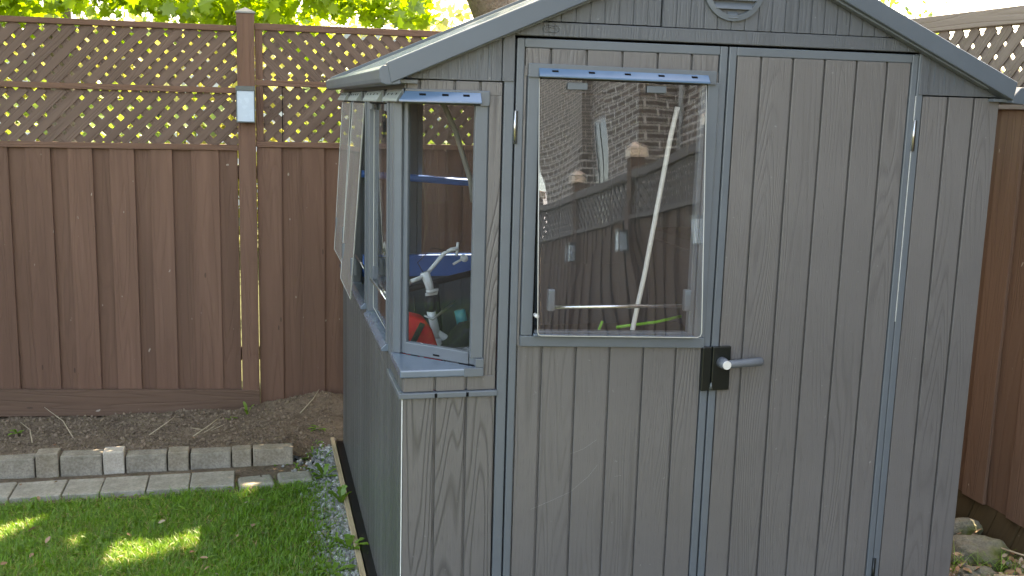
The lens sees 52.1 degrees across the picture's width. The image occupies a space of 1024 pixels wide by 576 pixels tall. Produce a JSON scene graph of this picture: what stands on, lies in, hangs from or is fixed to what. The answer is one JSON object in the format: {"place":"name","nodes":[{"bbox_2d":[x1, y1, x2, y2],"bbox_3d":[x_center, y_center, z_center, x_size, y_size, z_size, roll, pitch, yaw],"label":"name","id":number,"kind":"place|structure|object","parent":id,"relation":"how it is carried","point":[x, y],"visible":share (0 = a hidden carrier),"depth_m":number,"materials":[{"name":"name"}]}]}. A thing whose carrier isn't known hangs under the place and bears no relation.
{"place":"outdoors","nodes":[
{"label":"outdoors","id":0,"kind":"place"},
{"bbox_2d":[0,390,342,459],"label":"soil bed","id":1,"kind":"object","parent":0,"point":[336,410],"visible":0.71,"depth_m":5.93,"materials":[{"name":"brown soil"}]},
{"bbox_2d":[8,429,23,434],"bbox_3d":[-2.709,0.784,5.729,0.073,0.033,0.072,-1,10,-14],"label":"sprout","id":2,"kind":"object","parent":1,"relation":"on","point":[15,430],"visible":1,"depth_m":5.72,"materials":[{"name":"green plant"}]},
{"bbox_2d":[44,407,73,437],"bbox_3d":[-2.458,0.736,5.709,0.271,0.134,0.020,8,12,34],"label":"dry twig","id":3,"kind":"object","parent":1,"relation":"on","point":[63,422],"visible":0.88,"depth_m":5.70,"materials":[{"name":"beige wood"}]},
{"bbox_2d":[149,416,174,434],"bbox_3d":[-1.904,0.752,5.732,0.019,0.065,0.193,7,11,29],"label":"dry twig","id":4,"kind":"object","parent":1,"relation":"on","point":[161,426],"visible":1,"depth_m":5.71,"materials":[{"name":"beige wood"}]},
{"bbox_2d":[190,417,223,436],"bbox_3d":[-1.672,0.756,5.752,0.189,0.063,0.136,-4,11,-30],"label":"dry twig","id":5,"kind":"object","parent":1,"relation":"on","point":[206,427],"visible":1,"depth_m":5.73,"materials":[{"name":"wood"}]},
{"bbox_2d":[243,401,253,413],"bbox_3d":[-1.555,0.720,6.189,0.066,0.082,0.091,-1,10,-14],"label":"sprout","id":6,"kind":"object","parent":1,"relation":"on","point":[245,407],"visible":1,"depth_m":6.21,"materials":[{"name":"green plant"}]},
{"bbox_2d":[307,425,325,431],"bbox_3d":[-1.099,0.817,6.009,0.162,0.046,0.125,-6,13,-38],"label":"sprout","id":7,"kind":"object","parent":1,"relation":"on","point":[315,429],"visible":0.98,"depth_m":6.01,"materials":[{"name":"green plant"}]},
{"bbox_2d":[0,460,367,575],"bbox_3d":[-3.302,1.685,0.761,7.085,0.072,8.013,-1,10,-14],"label":"grass","id":8,"kind":"structure","parent":0,"point":[237,516],"depth_m":4.57,"materials":[{"name":"green plant"}]},
{"bbox_2d":[0,460,309,504],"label":"path bed","id":9,"kind":"object","parent":8,"relation":"on","point":[271,470],"visible":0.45,"depth_m":5.35,"materials":[{"name":"soil"}]},
{"bbox_2d":[0,482,16,506],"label":"paver","id":10,"kind":"object","parent":9,"relation":"on","point":[7,490],"visible":0.46,"depth_m":4.99,"materials":[{"name":"grey concrete"}]},
{"bbox_2d":[0,453,35,478],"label":"edging block","id":11,"kind":"structure","parent":9,"relation":"on","point":[18,466],"depth_m":5.22,"materials":[{"name":"grey concrete"}]},
{"bbox_2d":[9,480,67,506],"bbox_3d":[-2.271,0.996,5.039,0.225,0.067,0.210,-2,11,-13],"label":"paver","id":12,"kind":"object","parent":9,"relation":"on","point":[53,489],"visible":0.58,"depth_m":5.01,"materials":[{"name":"grey concrete"}]},
{"bbox_2d":[35,448,60,477],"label":"edging block","id":13,"kind":"structure","parent":9,"relation":"on","point":[47,462],"depth_m":5.24,"materials":[{"name":"beige concrete"}]},
{"bbox_2d":[60,449,103,476],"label":"edging block","id":14,"kind":"structure","parent":9,"relation":"on","point":[80,462],"depth_m":5.28,"materials":[{"name":"grey concrete"}]},
{"bbox_2d":[62,478,104,499],"bbox_3d":[-2.076,0.993,5.086,0.165,0.068,0.210,0,10,-14],"label":"paver","id":15,"kind":"object","parent":9,"relation":"on","point":[79,488],"visible":0.61,"depth_m":5.05,"materials":[{"name":"grey concrete"}]},
{"bbox_2d":[103,446,126,474],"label":"edging block","id":16,"kind":"structure","parent":9,"relation":"on","point":[114,460],"depth_m":5.32,"materials":[{"name":"concrete"}]},
{"bbox_2d":[100,475,148,498],"bbox_3d":[-1.892,0.989,5.130,0.205,0.069,0.210,-1,10,-14],"label":"paver","id":17,"kind":"object","parent":9,"relation":"on","point":[125,486],"visible":0.67,"depth_m":5.09,"materials":[{"name":"grey concrete"}]},
{"bbox_2d":[126,448,167,472],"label":"edging block","id":18,"kind":"structure","parent":9,"relation":"on","point":[149,460],"depth_m":5.36,"materials":[{"name":"grey concrete"}]},
{"bbox_2d":[146,473,190,497],"bbox_3d":[-1.692,0.987,5.178,0.195,0.068,0.210,-1,11,-14],"label":"paver","id":19,"kind":"object","parent":9,"relation":"on","point":[157,483],"visible":0.63,"depth_m":5.15,"materials":[{"name":"grey concrete"}]},
{"bbox_2d":[168,446,189,470],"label":"edging block","id":20,"kind":"structure","parent":9,"relation":"on","point":[178,458],"depth_m":5.39,"materials":[{"name":"beige concrete"}]},
{"bbox_2d":[190,447,230,469],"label":"edging block","id":21,"kind":"structure","parent":9,"relation":"on","point":[210,458],"depth_m":5.43,"materials":[{"name":"grey concrete"}]},
{"bbox_2d":[190,471,234,493],"bbox_3d":[-1.491,0.983,5.227,0.210,0.070,0.210,-1,10,-14],"label":"paver","id":22,"kind":"object","parent":9,"relation":"on","point":[217,480],"visible":0.68,"depth_m":5.20,"materials":[{"name":"grey concrete"}]},
{"bbox_2d":[232,445,251,466],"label":"edging block","id":23,"kind":"structure","parent":9,"relation":"on","point":[241,456],"depth_m":5.47,"materials":[{"name":"beige concrete"}]},
{"bbox_2d":[238,474,274,492],"bbox_3d":[-1.274,0.988,5.221,0.170,0.073,0.135,-3,10,-19],"label":"paver","id":24,"kind":"object","parent":9,"relation":"on","point":[254,480],"visible":0.57,"depth_m":5.19,"materials":[{"name":"grey concrete"}]},
{"bbox_2d":[253,443,292,465],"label":"edging block","id":25,"kind":"structure","parent":9,"relation":"on","point":[272,454],"depth_m":5.51,"materials":[{"name":"beige concrete"}]},
{"bbox_2d":[0,417,313,575],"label":"leaf litter","id":26,"kind":"object","parent":8,"relation":"on","point":[47,539],"visible":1,"depth_m":4.53,"materials":[{"name":"brown plant"}]},
{"bbox_2d":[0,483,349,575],"bbox_3d":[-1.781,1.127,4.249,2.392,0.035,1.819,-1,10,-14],"label":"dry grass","id":27,"kind":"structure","parent":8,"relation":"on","point":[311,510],"depth_m":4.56,"materials":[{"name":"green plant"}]},
{"bbox_2d":[0,480,363,575],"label":"clover","id":28,"kind":"object","parent":8,"relation":"on","point":[158,552],"visible":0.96,"depth_m":4.58,"materials":[{"name":"green plant"}]},
{"bbox_2d":[277,471,312,485],"bbox_3d":[-1.097,0.980,5.301,0.170,0.071,0.130,-1,11,-17],"label":"paver","id":29,"kind":"object","parent":8,"relation":"on","point":[297,475],"visible":0.56,"depth_m":5.27,"materials":[{"name":"grey concrete"}]},
{"bbox_2d":[281,442,359,575],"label":"gravel","id":30,"kind":"structure","parent":8,"relation":"on","point":[340,507],"depth_m":4.91,"materials":[{"name":"grey gravel"}]},
{"bbox_2d":[274,440,354,575],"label":"gravel weeds","id":31,"kind":"object","parent":30,"relation":"on","point":[324,524],"visible":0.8,"depth_m":4.91,"materials":[{"name":"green plant"}]},
{"bbox_2d":[311,463,336,479],"bbox_3d":[-0.961,0.938,5.347,0.134,0.084,0.181,-1,10,-14],"label":"dandelion","id":32,"kind":"object","parent":30,"relation":"on","point":[320,468],"visible":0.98,"depth_m":5.36,"materials":[{"name":"green plant"}]},
{"bbox_2d":[316,562,356,575],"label":"dandelion","id":33,"kind":"object","parent":30,"relation":"on","point":[334,565],"visible":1,"depth_m":4.28,"materials":[{"name":"green plant"}]},
{"bbox_2d":[328,485,351,502],"bbox_3d":[-0.814,0.997,5.006,0.135,0.095,0.077,11,13,42],"label":"dandelion","id":34,"kind":"object","parent":30,"relation":"on","point":[341,491],"visible":0.94,"depth_m":5.02,"materials":[{"name":"green plant"}]},
{"bbox_2d":[333,534,368,549],"bbox_3d":[-0.695,1.103,4.496,0.178,0.068,0.120,11,13,42],"label":"dandelion","id":35,"kind":"object","parent":30,"relation":"on","point":[349,539],"visible":0.95,"depth_m":4.51,"materials":[{"name":"green plant"}]},
{"bbox_2d":[331,437,365,575],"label":"edging timber","id":36,"kind":"object","parent":8,"relation":"on","point":[360,564],"visible":0.73,"depth_m":4.82,"materials":[{"name":"wood"}]},
{"bbox_2d":[0,0,472,208],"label":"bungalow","id":37,"kind":"object","parent":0,"point":[459,4],"depth_m":17.59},
{"bbox_2d":[118,57,182,117],"bbox_3d":[-5.962,-3.164,17.023,1.200,1.200,0.070,-1,10,-14],"label":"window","id":38,"kind":"structure","parent":37,"relation":"in","point":[149,83],"depth_m":16.99,"materials":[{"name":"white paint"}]},
{"bbox_2d":[190,126,467,465],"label":"ground","id":39,"kind":"structure","parent":0,"point":[259,333],"depth_m":9.14,"materials":[{"name":"brown soil"}]},
{"bbox_2d":[0,59,230,143],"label":"shrub","id":40,"kind":"object","parent":39,"relation":"on","point":[120,117],"visible":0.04,"depth_m":11.09,"materials":[{"name":"green plant"}]},
{"bbox_2d":[0,3,331,243],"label":"forsythia shrub","id":41,"kind":"object","parent":39,"relation":"on","point":[200,84],"visible":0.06,"depth_m":12.69,"materials":[{"name":"yellow plant"}]},
{"bbox_2d":[0,0,354,141],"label":"maple tree","id":42,"kind":"object","parent":39,"relation":"on","point":[317,21],"visible":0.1,"depth_m":9.32,"materials":[{"name":"green plant"}]},
{"bbox_2d":[0,0,517,38],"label":"maple tree","id":43,"kind":"object","parent":39,"relation":"on","point":[407,14],"visible":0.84,"depth_m":7.38,"materials":[{"name":"green plant"}]},
{"bbox_2d":[0,7,697,416],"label":"lattice fence","id":44,"kind":"object","parent":39,"relation":"on","point":[122,259],"visible":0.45,"depth_m":6.13,"materials":[{"name":"brown wood"}]},
{"bbox_2d":[235,86,254,122],"bbox_3d":[-1.533,-1.056,6.031,0.108,0.206,0.082,-1,10,-14],"label":"post lamp","id":45,"kind":"object","parent":44,"relation":"attached to","point":[245,104],"visible":1,"depth_m":6.00,"materials":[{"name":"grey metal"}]},
{"bbox_2d":[256,67,473,172],"bbox_3d":[-0.893,-1.399,12.493,4.233,2.982,2.936,-1,10,-14],"label":"shrub","id":46,"kind":"object","parent":39,"relation":"on","point":[322,90],"visible":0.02,"depth_m":12.18,"materials":[{"name":"green plant"}]},
{"bbox_2d":[276,0,471,143],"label":"forsythia shrub","id":47,"kind":"object","parent":39,"relation":"on","point":[444,26],"visible":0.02,"depth_m":14.34,"materials":[{"name":"yellow plant"}]},
{"bbox_2d":[879,0,948,34],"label":"ash tree","id":48,"kind":"object","parent":39,"relation":"on","point":[892,2],"visible":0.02,"depth_m":17.29,"materials":[{"name":"green plant"}]},
{"bbox_2d":[912,5,1023,527],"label":"lattice fence","id":49,"kind":"object","parent":39,"relation":"on","point":[992,468],"visible":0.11,"depth_m":4.58,"materials":[{"name":"brown wood"}]},
{"bbox_2d":[955,489,1023,564],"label":"retaining boards","id":50,"kind":"object","parent":39,"relation":"on","point":[995,524],"visible":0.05,"depth_m":4.67,"materials":[{"name":"brown wood"}]},
{"bbox_2d":[383,257,385,319],"bbox_3d":[-0.607,0.429,4.814,0.111,1.140,0.110,-1,10,-14],"label":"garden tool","id":51,"kind":"object","parent":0,"point":[384,274],"visible":0.06,"depth_m":4.69,"materials":[{"name":"grey metal"}]},
{"bbox_2d":[385,254,470,331],"bbox_3d":[-0.106,0.439,4.832,0.958,1.199,0.324,-6,12,-35],"label":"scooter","id":52,"kind":"object","parent":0,"point":[460,315],"visible":0.13,"depth_m":4.68,"materials":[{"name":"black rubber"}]},
{"bbox_2d":[534,322,684,330],"bbox_3d":[0.416,0.650,4.404,0.750,0.919,0.520,-1,10,-14],"label":"storage box","id":53,"kind":"object","parent":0,"point":[675,326],"visible":0.09,"depth_m":4.50,"materials":[{"name":"plastic"}]},
{"bbox_2d":[326,0,1023,575],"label":"garden shed","id":54,"kind":"structure","parent":0,"point":[792,400],"depth_m":3.63,"materials":[{"name":"grey plastic"}]},
{"bbox_2d":[334,92,352,267],"bbox_3d":[-0.834,-0.517,5.261,0.084,0.914,0.538,-1,10,-14],"label":"window frame","id":55,"kind":"structure","parent":54,"relation":"in","point":[346,114],"depth_m":5.23,"materials":[{"name":"grey plastic"}]},
{"bbox_2d":[340,91,366,308],"bbox_3d":[-0.693,-0.408,4.657,0.098,0.914,0.568,-1,10,-14],"label":"window frame","id":56,"kind":"structure","parent":54,"relation":"in","point":[351,263],"depth_m":4.62,"materials":[{"name":"grey plastic"}]},
{"bbox_2d":[363,90,389,350],"bbox_3d":[-0.505,-0.280,3.958,0.066,0.914,0.638,-1,10,-14],"label":"window frame","id":57,"kind":"structure","parent":54,"relation":"in","point":[373,316],"depth_m":4.08,"materials":[{"name":"grey plastic"}]},
{"bbox_2d":[361,104,470,276],"bbox_3d":[-0.396,-0.540,5.668,0.922,0.955,0.100,-1,10,-14],"label":"shelving unit","id":58,"kind":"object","parent":54,"relation":"in","point":[445,267],"depth_m":5.68,"materials":[{"name":"blue plastic"}]},
{"bbox_2d":[382,88,489,377],"bbox_3d":[-0.261,-0.193,3.491,0.309,0.915,0.421,-1,10,-14],"label":"window frame","id":59,"kind":"structure","parent":54,"relation":"in","point":[407,366],"depth_m":3.41,"materials":[{"name":"grey plastic"}]},
{"bbox_2d":[409,242,469,363],"bbox_3d":[0.190,0.444,4.452,1.480,1.278,0.170,-1,10,-14],"label":"bicycle","id":60,"kind":"object","parent":54,"relation":"on","point":[457,336],"visible":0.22,"depth_m":4.25,"materials":[{"name":"white paint"}]},
{"bbox_2d":[401,312,442,360],"bbox_3d":[-0.361,0.275,4.160,0.174,0.360,0.114,-1,10,-14],"label":"bag","id":61,"kind":"object","parent":60,"relation":"hanging from","point":[420,330],"visible":0.27,"depth_m":4.10,"materials":[{"name":"red fabric"}]},
{"bbox_2d":[441,105,472,201],"bbox_3d":[-0.254,-0.643,4.904,0.185,0.487,0.045,-1,10,-14],"label":"pipe","id":62,"kind":"object","parent":54,"relation":"attached to","point":[459,143],"visible":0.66,"depth_m":4.89,"materials":[{"name":"grey plastic"}]},
{"bbox_2d":[501,38,727,575],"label":"door","id":63,"kind":"structure","parent":54,"relation":"in","point":[605,429],"depth_m":3.54,"materials":[{"name":"plastic"}]},
{"bbox_2d":[598,315,681,329],"bbox_3d":[0.450,0.140,3.691,0.326,0.077,0.042,-1,10,-15],"label":"garden hose","id":64,"kind":"object","parent":54,"relation":"in","point":[645,323],"visible":0.76,"depth_m":3.70,"materials":[{"name":"green rubber"}]},
{"bbox_2d":[630,107,679,329],"bbox_3d":[0.387,0.308,3.615,0.295,1.848,0.034,1,10,-5],"label":"pole","id":65,"kind":"object","parent":54,"relation":"on","point":[656,213],"visible":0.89,"depth_m":3.52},
{"bbox_2d":[696,47,918,575],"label":"door","id":66,"kind":"structure","parent":54,"relation":"in","point":[817,146],"depth_m":3.66,"materials":[{"name":"plastic"}]},
{"bbox_2d":[885,0,1023,70],"label":"sky","id":67,"kind":"structure","parent":0,"point":[953,6],"materials":[{"name":"white"}]},
{"bbox_2d":[949,563,1023,575],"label":"side ground","id":68,"kind":"structure","parent":0,"point":[1015,565],"depth_m":4.47,"materials":[{"name":"soil"}]},
{"bbox_2d":[953,517,982,534],"bbox_3d":[2.046,1.099,4.757,0.274,0.101,0.112,-1,10,-14],"label":"rock","id":69,"kind":"object","parent":68,"relation":"on","point":[966,526],"visible":0.44,"depth_m":4.73,"materials":[{"name":"grey stone"}]},
{"bbox_2d":[955,566,998,575],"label":"rock","id":70,"kind":"object","parent":68,"relation":"on","point":[984,570],"visible":0.9,"depth_m":4.33,"materials":[{"name":"grey stone"}]},
{"bbox_2d":[950,535,1009,571],"bbox_3d":[2.017,1.167,4.543,0.256,0.173,0.235,9,12,37],"label":"rock","id":71,"kind":"object","parent":68,"relation":"on","point":[981,546],"visible":0.56,"depth_m":4.49,"materials":[{"name":"grey stone"}]},
{"bbox_2d":[949,528,1023,575],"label":"leaf litter","id":72,"kind":"object","parent":68,"relation":"on","point":[1010,571],"visible":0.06,"depth_m":4.39,"materials":[{"name":"brown plant"}]},
{"bbox_2d":[994,574,1023,575],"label":"dry twig","id":73,"kind":"object","parent":72,"relation":"on","point":[1006,575],"visible":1,"depth_m":4.23,"materials":[{"name":"beige wood"}]},
{"bbox_2d":[1001,547,1023,555],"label":"dry twig","id":74,"kind":"object","parent":72,"relation":"on","point":[1012,551],"visible":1,"depth_m":4.45,"materials":[{"name":"brown wood"}]},
{"bbox_2d":[949,541,1023,575],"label":"grass tuft","id":75,"kind":"object","parent":68,"relation":"on","point":[1001,565],"visible":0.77,"depth_m":4.40,"materials":[{"name":"green plant"}]},
{"bbox_2d":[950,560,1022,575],"bbox_3d":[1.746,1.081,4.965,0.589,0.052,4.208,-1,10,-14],"label":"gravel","id":76,"kind":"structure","parent":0,"point":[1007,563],"depth_m":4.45,"materials":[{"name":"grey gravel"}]}
]}

